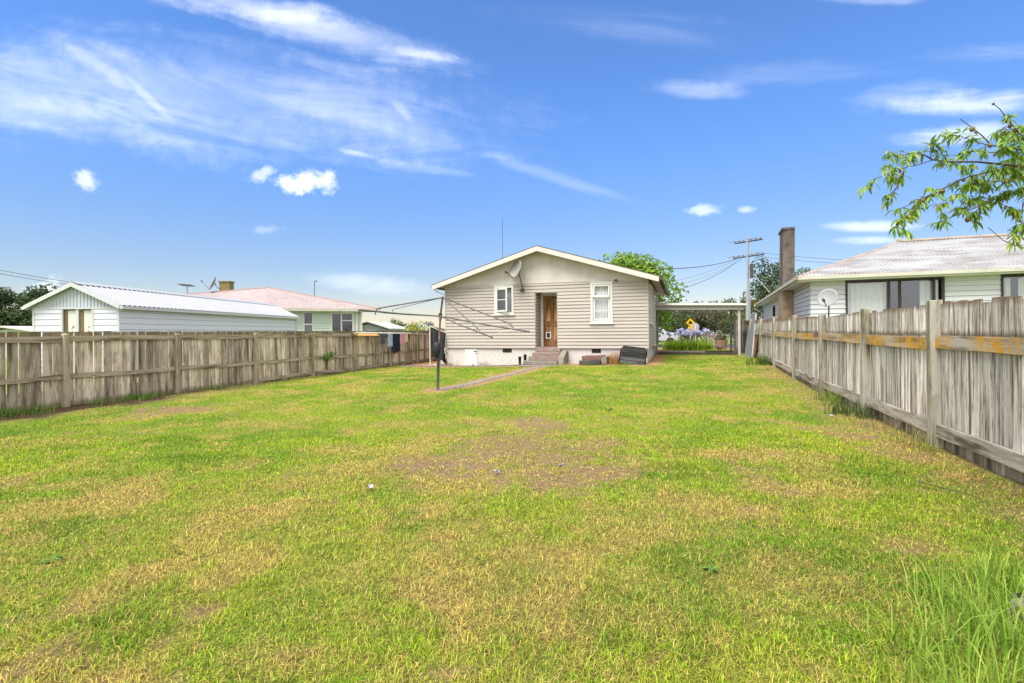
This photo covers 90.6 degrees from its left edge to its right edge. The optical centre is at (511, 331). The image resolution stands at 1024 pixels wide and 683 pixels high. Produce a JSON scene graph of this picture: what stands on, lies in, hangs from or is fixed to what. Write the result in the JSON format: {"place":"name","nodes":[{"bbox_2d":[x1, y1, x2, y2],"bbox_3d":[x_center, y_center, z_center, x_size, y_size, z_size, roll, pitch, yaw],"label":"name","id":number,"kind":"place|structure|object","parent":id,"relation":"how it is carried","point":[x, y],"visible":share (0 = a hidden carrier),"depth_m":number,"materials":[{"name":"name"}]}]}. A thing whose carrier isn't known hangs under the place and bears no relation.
{"place":"outdoors","nodes":[
{"label":"outdoors","id":0,"kind":"place"},
{"bbox_2d":[6,368,282,405],"bbox_3d":[-8.473,1.842,19.187,4.920,0.500,29.000,0,0,19],"label":"garden bed","id":1,"kind":"object","parent":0,"point":[137,386],"depth_m":15.03,"materials":[{"name":"soil"}]},
{"bbox_2d":[403,321,435,330],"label":"garden shrub","id":2,"kind":"object","parent":1,"relation":"on","point":[413,328],"visible":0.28,"depth_m":30.96,"materials":[{"name":"green plant"}]},
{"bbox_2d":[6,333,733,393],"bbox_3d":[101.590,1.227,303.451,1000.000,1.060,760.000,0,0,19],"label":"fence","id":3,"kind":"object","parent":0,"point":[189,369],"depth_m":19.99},
{"bbox_2d":[0,287,27,325],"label":"conifer","id":4,"kind":"object","parent":3,"relation":"on","point":[6,298],"visible":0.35,"depth_m":72.05,"materials":[{"name":"green plant"}]},
{"bbox_2d":[0,326,31,358],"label":"garden shed","id":5,"kind":"structure","parent":3,"relation":"on","point":[6,329],"depth_m":34.50,"materials":[{"name":"beige paint"}]},
{"bbox_2d":[0,283,60,325],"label":"conifer","id":6,"kind":"object","parent":3,"relation":"on","point":[24,317],"visible":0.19,"depth_m":71.97,"materials":[{"name":"green plant"}]},
{"bbox_2d":[21,281,300,377],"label":"long shed","id":7,"kind":"structure","parent":3,"relation":"on","point":[74,306],"depth_m":19.49,"materials":[{"name":"white metal"}]},
{"bbox_2d":[64,310,75,344],"bbox_3d":[-15.702,0.394,18.055,0.450,2.320,0.050,0,0,0],"label":"door","id":8,"kind":"structure","parent":7,"relation":"in","point":[69,315],"depth_m":18.05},
{"bbox_2d":[80,310,91,335],"bbox_3d":[-15.127,0.389,18.055,0.460,2.320,0.050,0,0,0],"label":"door","id":9,"kind":"structure","parent":7,"relation":"in","point":[85,315],"depth_m":18.05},
{"bbox_2d":[178,284,195,292],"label":"roof aerial","id":10,"kind":"object","parent":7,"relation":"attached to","point":[188,285],"visible":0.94,"depth_m":45.00,"materials":[{"name":"metal"}]},
{"bbox_2d":[187,281,380,330],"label":"neighbour house","id":11,"kind":"structure","parent":3,"relation":"on","point":[314,313],"depth_m":37.26,"materials":[{"name":"paint"}]},
{"bbox_2d":[201,276,218,289],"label":"satellite dish","id":12,"kind":"object","parent":11,"relation":"attached to","point":[213,283],"visible":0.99,"depth_m":42.66,"materials":[{"name":"metal"}]},
{"bbox_2d":[303,312,312,330],"bbox_3d":[-14.643,-0.521,36.472,0.773,1.830,0.687,0,0,-20],"label":"window","id":13,"kind":"structure","parent":11,"relation":"in","point":[307,316],"depth_m":36.28,"materials":[{"name":"white glass"}]},
{"bbox_2d":[331,312,353,330],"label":"window","id":14,"kind":"structure","parent":11,"relation":"in","point":[340,321],"depth_m":37.49,"materials":[{"name":"white glass"}]},
{"bbox_2d":[362,321,405,330],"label":"cottage","id":15,"kind":"structure","parent":3,"relation":"on","point":[375,326],"depth_m":44.50,"materials":[{"name":"white metal"}]},
{"bbox_2d":[389,319,412,326],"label":"garden shrub","id":16,"kind":"object","parent":3,"relation":"on","point":[400,323],"visible":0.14,"depth_m":77.02,"materials":[{"name":"green plant"}]},
{"bbox_2d":[404,324,428,330],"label":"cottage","id":17,"kind":"structure","parent":3,"relation":"on","point":[416,327],"depth_m":71.02,"materials":[{"name":"white paint"}]},
{"bbox_2d":[423,321,434,325],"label":"garden tree","id":18,"kind":"object","parent":3,"relation":"on","point":[430,324],"visible":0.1,"depth_m":90.02,"materials":[{"name":"green plant"}]},
{"bbox_2d":[427,326,444,332],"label":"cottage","id":19,"kind":"structure","parent":3,"relation":"on","point":[442,328],"depth_m":60.50,"materials":[{"name":"white paint"}]},
{"bbox_2d":[686,318,694,336],"bbox_3d":[11.603,0.127,32.986,0.580,1.988,0.106,0,0,4],"label":"warning sign","id":20,"kind":"object","parent":3,"relation":"on","point":[690,322],"visible":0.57,"depth_m":32.94,"materials":[{"name":"yellow metal"}]},
{"bbox_2d":[700,327,732,344],"bbox_3d":[13.301,0.443,32.874,2.308,1.446,1.566,0,0,19],"label":"flowering plant","id":21,"kind":"object","parent":3,"relation":"on","point":[721,334],"visible":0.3,"depth_m":32.87,"materials":[{"name":"green plant"}]},
{"bbox_2d":[739,256,796,319],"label":"gum tree","id":22,"kind":"object","parent":3,"relation":"on","point":[762,291],"visible":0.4,"depth_m":55.71,"materials":[{"name":"green plant"}]},
{"bbox_2d":[796,267,810,275],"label":"gum tree","id":23,"kind":"object","parent":3,"relation":"on","point":[802,270],"visible":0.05,"depth_m":60.14,"materials":[{"name":"green plant"}]},
{"bbox_2d":[399,365,516,366],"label":"house path","id":24,"kind":"structure","parent":0,"point":[459,366],"depth_m":20.59,"materials":[{"name":"concrete"}]},
{"bbox_2d":[432,366,542,390],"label":"garden path","id":25,"kind":"structure","parent":0,"point":[479,381],"depth_m":14.38,"materials":[{"name":"concrete"}]},
{"bbox_2d":[0,348,1023,682],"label":"lawn","id":26,"kind":"structure","parent":0,"point":[420,464],"depth_m":3.64,"materials":[{"name":"plant"}]},
{"bbox_2d":[0,404,65,417],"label":"weed clump","id":27,"kind":"object","parent":26,"relation":"on","point":[12,413],"visible":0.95,"depth_m":9.05,"materials":[{"name":"green plant"}]},
{"bbox_2d":[32,554,64,564],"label":"broadleaf weed","id":28,"kind":"object","parent":26,"relation":"on","point":[54,556],"visible":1,"depth_m":3.19,"materials":[{"name":"green plant"}]},
{"bbox_2d":[6,385,245,411],"bbox_3d":[-8.203,1.379,11.178,1.512,0.233,4.553,0,0,19],"label":"weed clump","id":29,"kind":"object","parent":26,"relation":"on","point":[128,397],"visible":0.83,"depth_m":10.96,"materials":[{"name":"green plant"}]},
{"bbox_2d":[0,331,435,412],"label":"timber fence","id":30,"kind":"object","parent":26,"relation":"on","point":[62,375],"visible":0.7,"depth_m":12.06,"materials":[{"name":"brown wood"}]},
{"bbox_2d":[322,351,335,368],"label":"climbing plant","id":31,"kind":"object","parent":30,"relation":"attached to","point":[331,353],"visible":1,"depth_m":17.34,"materials":[{"name":"green plant"}]},
{"bbox_2d":[354,333,378,335],"bbox_3d":[-5.537,0.116,19.324,0.205,0.131,1.422,0,0,19],"label":"wall shelf","id":32,"kind":"object","parent":30,"relation":"attached to","point":[373,334],"depth_m":19.27,"materials":[{"name":"orange wood"}]},
{"bbox_2d":[352,332,428,338],"bbox_3d":[-4.650,0.152,22.027,0.290,0.292,7.304,0,0,19],"label":"washing line","id":33,"kind":"object","parent":30,"relation":"attached to","point":[381,333],"visible":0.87,"depth_m":19.88,"materials":[{"name":"white plastic"}]},
{"bbox_2d":[380,334,384,344],"bbox_3d":[-5.148,0.308,20.144,0.024,0.432,0.341,0,0,19],"label":"towel","id":34,"kind":"object","parent":33,"relation":"hanging from","point":[382,338],"visible":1,"depth_m":20.15,"materials":[{"name":"grey fabric"}]},
{"bbox_2d":[388,334,392,346],"bbox_3d":[-4.971,0.361,20.669,0.080,0.534,0.339,0,0,19],"label":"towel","id":35,"kind":"object","parent":33,"relation":"hanging from","point":[390,340],"visible":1,"depth_m":20.71,"materials":[{"name":"fabric"}]},
{"bbox_2d":[392,334,396,352],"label":"trousers","id":36,"kind":"object","parent":33,"relation":"hanging from","point":[394,345],"visible":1,"depth_m":20.97,"materials":[{"name":"black fabric"}]},
{"bbox_2d":[396,334,399,351],"bbox_3d":[-4.775,0.482,21.252,0.082,0.769,0.341,0,0,19],"label":"jacket","id":37,"kind":"object","parent":33,"relation":"hanging from","point":[397,342],"visible":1,"depth_m":21.23,"materials":[{"name":"black fabric"}]},
{"bbox_2d":[429,326,445,365],"bbox_3d":[-3.088,0.653,21.099,0.692,1.757,0.178,0,0,-17],"label":"shade cloth","id":38,"kind":"object","parent":26,"relation":"on","point":[433,334],"visible":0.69,"depth_m":21.07,"materials":[{"name":"black fabric"}]},
{"bbox_2d":[358,296,529,389],"bbox_3d":[-2.448,0.435,12.124,2.322,2.594,6.878,0,0,-41],"label":"clothes hoist","id":39,"kind":"object","parent":26,"relation":"on","point":[440,316],"visible":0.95,"depth_m":11.96,"materials":[{"name":"metal"}]},
{"bbox_2d":[433,339,440,357],"bbox_3d":[-1.825,0.425,12.349,0.190,0.473,0.200,0,0,19],"label":"peg bag","id":40,"kind":"object","parent":39,"relation":"attached to","point":[436,349],"visible":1,"depth_m":12.29,"materials":[{"name":"black fabric"}]},
{"bbox_2d":[518,349,567,366],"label":"concrete steps","id":41,"kind":"structure","parent":26,"relation":"on","point":[545,357],"depth_m":19.34,"materials":[{"name":"beige concrete"}]},
{"bbox_2d":[431,245,668,364],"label":"timber house","id":42,"kind":"structure","parent":26,"relation":"on","point":[589,307],"depth_m":20.14,"materials":[{"name":"paint"}]},
{"bbox_2d":[502,219,502,257],"bbox_3d":[-0.445,-3.801,23.971,0.160,3.050,0.160,0,0,19],"label":"aerial mast","id":43,"kind":"object","parent":42,"relation":"attached to","point":[502,238],"visible":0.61,"depth_m":23.96,"materials":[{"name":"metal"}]},
{"bbox_2d":[493,285,514,315],"bbox_3d":[-0.337,-1.262,20.494,0.930,1.230,0.381,0,0,18],"label":"window","id":44,"kind":"structure","parent":42,"relation":"in","point":[503,294],"depth_m":20.58,"materials":[{"name":"white paint"}]},
{"bbox_2d":[504,260,523,291],"bbox_3d":[0.120,-2.196,19.944,0.630,1.229,0.828,0,0,19],"label":"satellite dish","id":45,"kind":"object","parent":42,"relation":"attached to","point":[515,269],"visible":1,"depth_m":20.05,"materials":[{"name":"metal"}]},
{"bbox_2d":[543,296,557,345],"bbox_3d":[1.630,-0.419,20.584,0.730,2.050,0.085,0,0,19],"label":"door","id":46,"kind":"structure","parent":42,"relation":"in","point":[550,316],"depth_m":20.60,"materials":[{"name":"brown wood"}]},
{"bbox_2d":[589,281,613,323],"bbox_3d":[3.474,-1.095,19.495,0.930,1.630,0.616,0,0,19],"label":"window","id":47,"kind":"structure","parent":42,"relation":"in","point":[601,301],"depth_m":19.36,"materials":[{"name":"white paint"}]},
{"bbox_2d":[649,284,652,324],"bbox_3d":[5.465,-1.051,19.997,0.107,1.550,1.000,0,0,19],"label":"window","id":48,"kind":"structure","parent":42,"relation":"in","point":[650,287],"depth_m":20.15,"materials":[{"name":"white paint"}]},
{"bbox_2d":[652,287,653,324],"bbox_3d":[5.791,-1.054,20.969,0.107,1.550,1.050,0,0,19],"label":"window","id":49,"kind":"structure","parent":42,"relation":"in","point":[652,287],"depth_m":21.34,"materials":[{"name":"white paint"}]},
{"bbox_2d":[653,295,656,345],"bbox_3d":[6.486,-0.475,23.031,0.107,2.280,1.200,0,0,19],"label":"window","id":50,"kind":"structure","parent":42,"relation":"in","point":[654,301],"depth_m":22.54,"materials":[{"name":"white paint"}]},
{"bbox_2d":[579,355,609,364],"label":"platform","id":51,"kind":"structure","parent":26,"relation":"on","point":[596,359],"depth_m":18.60,"materials":[{"name":"grey concrete"}]},
{"bbox_2d":[607,351,619,364],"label":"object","id":52,"kind":"object","parent":26,"relation":"on","point":[613,360],"visible":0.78,"depth_m":18.45,"materials":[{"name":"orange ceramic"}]},
{"bbox_2d":[619,346,646,364],"bbox_3d":[4.418,0.895,18.478,0.997,0.759,0.614,0,0,19],"label":"timber chest","id":53,"kind":"object","parent":26,"relation":"on","point":[631,355],"visible":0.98,"depth_m":18.23,"materials":[{"name":"grey wood"}]},
{"bbox_2d":[661,338,678,349],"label":"agapanthus","id":54,"kind":"object","parent":26,"relation":"on","point":[667,343],"visible":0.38,"depth_m":29.11,"materials":[{"name":"green plant"}]},
{"bbox_2d":[662,328,685,349],"bbox_3d":[9.273,0.446,28.693,2.104,1.258,1.755,0,0,19],"label":"agapanthus","id":55,"kind":"object","parent":26,"relation":"on","point":[674,346],"visible":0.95,"depth_m":28.67,"materials":[{"name":"green plant"}]},
{"bbox_2d":[676,328,691,343],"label":"agapanthus","id":56,"kind":"object","parent":26,"relation":"on","point":[688,334],"visible":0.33,"depth_m":29.16,"materials":[{"name":"purple plant"}]},
{"bbox_2d":[678,329,700,349],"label":"agapanthus","id":57,"kind":"object","parent":26,"relation":"on","point":[687,345],"visible":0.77,"depth_m":28.56,"materials":[{"name":"green plant"}]},
{"bbox_2d":[659,352,736,354],"bbox_3d":[8.388,1.199,22.979,3.300,0.500,0.300,0,0,19],"label":"kerb edge","id":58,"kind":"object","parent":26,"relation":"on","point":[699,353],"visible":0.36,"depth_m":22.86,"materials":[{"name":"grey concrete"}]},
{"bbox_2d":[691,329,708,349],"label":"agapanthus","id":59,"kind":"object","parent":26,"relation":"on","point":[701,346],"visible":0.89,"depth_m":28.57,"materials":[{"name":"green plant"}]},
{"bbox_2d":[656,303,746,354],"bbox_3d":[9.162,-0.006,24.847,3.841,2.697,4.260,0,0,19],"label":"carport","id":60,"kind":"object","parent":26,"relation":"on","point":[734,307],"visible":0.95,"depth_m":23.02,"materials":[{"name":"beige paint"}]},
{"bbox_2d":[698,329,714,348],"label":"agapanthus","id":61,"kind":"object","parent":26,"relation":"on","point":[710,346],"visible":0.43,"depth_m":29.22,"materials":[{"name":"green plant"}]},
{"bbox_2d":[702,563,719,572],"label":"broadleaf weed","id":62,"kind":"object","parent":26,"relation":"on","point":[709,569],"visible":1,"depth_m":2.95,"materials":[{"name":"green plant"}]},
{"bbox_2d":[704,336,718,347],"bbox_3d":[12.088,0.762,30.601,1.184,0.910,0.104,0,0,-22],"label":"picket fence","id":63,"kind":"object","parent":26,"relation":"on","point":[707,338],"visible":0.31,"depth_m":30.55,"materials":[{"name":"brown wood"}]},
{"bbox_2d":[714,334,727,348],"bbox_3d":[12.165,0.580,29.509,0.739,0.933,0.724,0,0,-33],"label":"planter tub","id":64,"kind":"object","parent":26,"relation":"on","point":[720,340],"visible":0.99,"depth_m":29.27,"materials":[{"name":"ceramic"}]},
{"bbox_2d":[713,343,723,349],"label":"flowering plant","id":65,"kind":"object","parent":64,"relation":"in","point":[720,347],"visible":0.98,"depth_m":28.33,"materials":[{"name":"pink plant"}]},
{"bbox_2d":[745,313,756,357],"bbox_3d":[10.109,0.315,21.515,0.476,2.223,2.478,0,0,19],"label":"leaning screen","id":66,"kind":"object","parent":26,"relation":"on","point":[749,350],"visible":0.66,"depth_m":21.29,"materials":[{"name":"grey metal"}]},
{"bbox_2d":[753,318,758,358],"bbox_3d":[9.998,0.401,20.832,0.453,1.912,1.754,0,0,19],"label":"leaning board","id":67,"kind":"object","parent":26,"relation":"on","point":[755,344],"visible":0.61,"depth_m":20.19,"materials":[{"name":"wood"}]},
{"bbox_2d":[744,352,772,365],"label":"weed clump","id":68,"kind":"object","parent":26,"relation":"on","point":[765,362],"visible":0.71,"depth_m":17.23,"materials":[{"name":"green plant"}]},
{"bbox_2d":[811,385,847,404],"bbox_3d":[6.140,1.209,9.682,1.008,0.347,1.601,0,0,19],"label":"weed clump","id":69,"kind":"object","parent":26,"relation":"on","point":[832,398],"visible":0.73,"depth_m":9.74,"materials":[{"name":"green plant"}]},
{"bbox_2d":[823,395,883,420],"bbox_3d":[5.658,1.193,8.235,0.982,0.388,1.242,0,0,19],"label":"weed clump","id":70,"kind":"object","parent":26,"relation":"on","point":[858,410],"visible":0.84,"depth_m":8.28,"materials":[{"name":"green plant"}]},
{"bbox_2d":[736,296,1023,482],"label":"timber fence","id":71,"kind":"object","parent":26,"relation":"on","point":[952,372],"visible":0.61,"depth_m":6.00,"materials":[{"name":"grey wood"}]},
{"bbox_2d":[854,414,907,433],"bbox_3d":[5.344,1.249,7.215,1.007,0.275,0.870,0,0,-20],"label":"weed clump","id":72,"kind":"object","parent":26,"relation":"on","point":[871,422],"visible":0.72,"depth_m":7.17,"materials":[{"name":"green plant"}]},
{"bbox_2d":[881,416,944,452],"bbox_3d":[4.866,1.216,6.162,0.684,0.329,1.388,0,0,35],"label":"weed clump","id":73,"kind":"object","parent":26,"relation":"on","point":[919,440],"visible":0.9,"depth_m":6.02,"materials":[{"name":"green plant"}]},
{"bbox_2d":[847,530,1023,682],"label":"tall grass","id":74,"kind":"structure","parent":26,"relation":"on","point":[991,586],"depth_m":2.24,"materials":[{"name":"green plant"}]},
{"bbox_2d":[855,102,1023,252],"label":"peach tree","id":75,"kind":"object","parent":26,"relation":"on","point":[973,182],"visible":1,"depth_m":3.65,"materials":[{"name":"green plant"}]},
{"bbox_2d":[916,480,987,500],"bbox_3d":[3.651,1.338,4.258,0.142,0.017,0.552,0,0,-20],"label":"fallen twig","id":76,"kind":"object","parent":26,"relation":"on","point":[945,488],"visible":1,"depth_m":4.32,"materials":[{"name":"brown wood"}]},
{"bbox_2d":[1009,593,1023,626],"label":"concrete block","id":77,"kind":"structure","parent":26,"relation":"on","point":[1018,595],"depth_m":2.40,"materials":[{"name":"grey concrete"}]},
{"bbox_2d":[0,0,1023,326],"label":"sky","id":78,"kind":"structure","parent":0,"point":[377,153],"materials":[{"name":"blue"}]},
{"bbox_2d":[660,351,704,351],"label":"driveway","id":79,"kind":"structure","parent":0,"point":[682,351],"depth_m":23.78,"materials":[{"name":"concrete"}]},
{"bbox_2d":[658,344,733,347],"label":"road","id":80,"kind":"structure","parent":0,"point":[661,345],"depth_m":37.25,"materials":[{"name":"grey asphalt"}]},
{"bbox_2d":[659,327,679,342],"bbox_3d":[10.974,0.264,39.863,4.337,1.670,1.730,0,0,19],"label":"parked van","id":81,"kind":"object","parent":80,"relation":"on","point":[664,337],"visible":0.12,"depth_m":38.72,"materials":[{"name":"metal"}]},
{"bbox_2d":[692,323,698,340],"bbox_3d":[12.679,0.263,35.013,0.537,1.698,0.094,0,0,4],"label":"road sign","id":82,"kind":"object","parent":80,"relation":"on","point":[695,326],"visible":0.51,"depth_m":35.04,"materials":[{"name":"white metal"}]},
{"bbox_2d":[728,236,769,319],"bbox_3d":[18.899,-3.131,40.261,1.858,8.780,2.669,0,0,-35],"label":"utility pole","id":83,"kind":"object","parent":80,"relation":"on","point":[748,300],"visible":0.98,"depth_m":39.93,"materials":[{"name":"concrete"}]},
{"bbox_2d":[658,257,740,268],"bbox_3d":[12.522,-4.424,32.002,0.040,2.853,19.522,0,0,35],"label":"service cable","id":84,"kind":"object","parent":83,"relation":"attached to","point":[695,267],"visible":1,"depth_m":28.87,"materials":[{"name":"metal"}]},
{"bbox_2d":[673,258,741,290],"bbox_3d":[14.284,-4.205,36.503,10.384,3.058,0.033,0,0,-42],"label":"service cable","id":85,"kind":"object","parent":83,"relation":"attached to","point":[711,277],"visible":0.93,"depth_m":36.58,"materials":[{"name":"metal"}]},
{"bbox_2d":[754,227,1023,319],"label":"weatherboard house","id":86,"kind":"structure","parent":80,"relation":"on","point":[904,273],"depth_m":17.27,"materials":[{"name":"white paint"}]},
{"bbox_2d":[817,289,837,316],"bbox_3d":[10.292,-0.748,16.523,0.538,1.316,0.694,0,0,19],"label":"satellite dish","id":87,"kind":"object","parent":86,"relation":"attached to","point":[827,297],"visible":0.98,"depth_m":16.59,"materials":[{"name":"metal"}]},
{"bbox_2d":[845,277,944,313],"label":"window","id":88,"kind":"structure","parent":86,"relation":"in","point":[878,295],"depth_m":17.16,"materials":[{"name":"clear glass"}]},
{"bbox_2d":[1000,274,1023,298],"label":"window","id":89,"kind":"structure","parent":86,"relation":"in","point":[1011,285],"depth_m":15.76,"materials":[{"name":"white glass"}]},
{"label":"far verge","id":90,"kind":"structure","parent":0,"visible":0},
{"bbox_2d":[661,311,701,340],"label":"street shrub","id":91,"kind":"object","parent":90,"relation":"on","point":[678,324],"visible":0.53,"depth_m":44.65,"materials":[{"name":"green plant"}]},
{"bbox_2d":[675,310,708,340],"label":"street shrub","id":92,"kind":"object","parent":90,"relation":"on","point":[698,323],"visible":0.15,"depth_m":45.27,"materials":[{"name":"green plant"}]},
{"bbox_2d":[677,301,733,338],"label":"street shrub","id":93,"kind":"object","parent":90,"relation":"on","point":[712,327],"visible":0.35,"depth_m":45.21,"materials":[{"name":"green plant"}]},
{"bbox_2d":[708,300,729,315],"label":"garden shrub","id":94,"kind":"object","parent":90,"relation":"on","point":[719,311],"visible":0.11,"depth_m":54.90,"materials":[{"name":"green plant"}]},
{"bbox_2d":[703,308,745,338],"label":"street shrub","id":95,"kind":"object","parent":90,"relation":"on","point":[727,318],"visible":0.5,"depth_m":44.97,"materials":[{"name":"green plant"}]},
{"bbox_2d":[722,296,758,337],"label":"street shrub","id":96,"kind":"object","parent":90,"relation":"on","point":[742,300],"visible":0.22,"depth_m":47.75,"materials":[{"name":"green plant"}]},
{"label":"footpath","id":97,"kind":"structure","parent":0,"visible":0},
{"bbox_2d":[599,251,688,336],"bbox_3d":[7.816,-1.958,33.885,6.745,6.656,6.060,0,0,44],"label":"street tree","id":98,"kind":"object","parent":97,"relation":"on","point":[628,258],"visible":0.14,"depth_m":32.57,"materials":[{"name":"green plant"}]}
]}

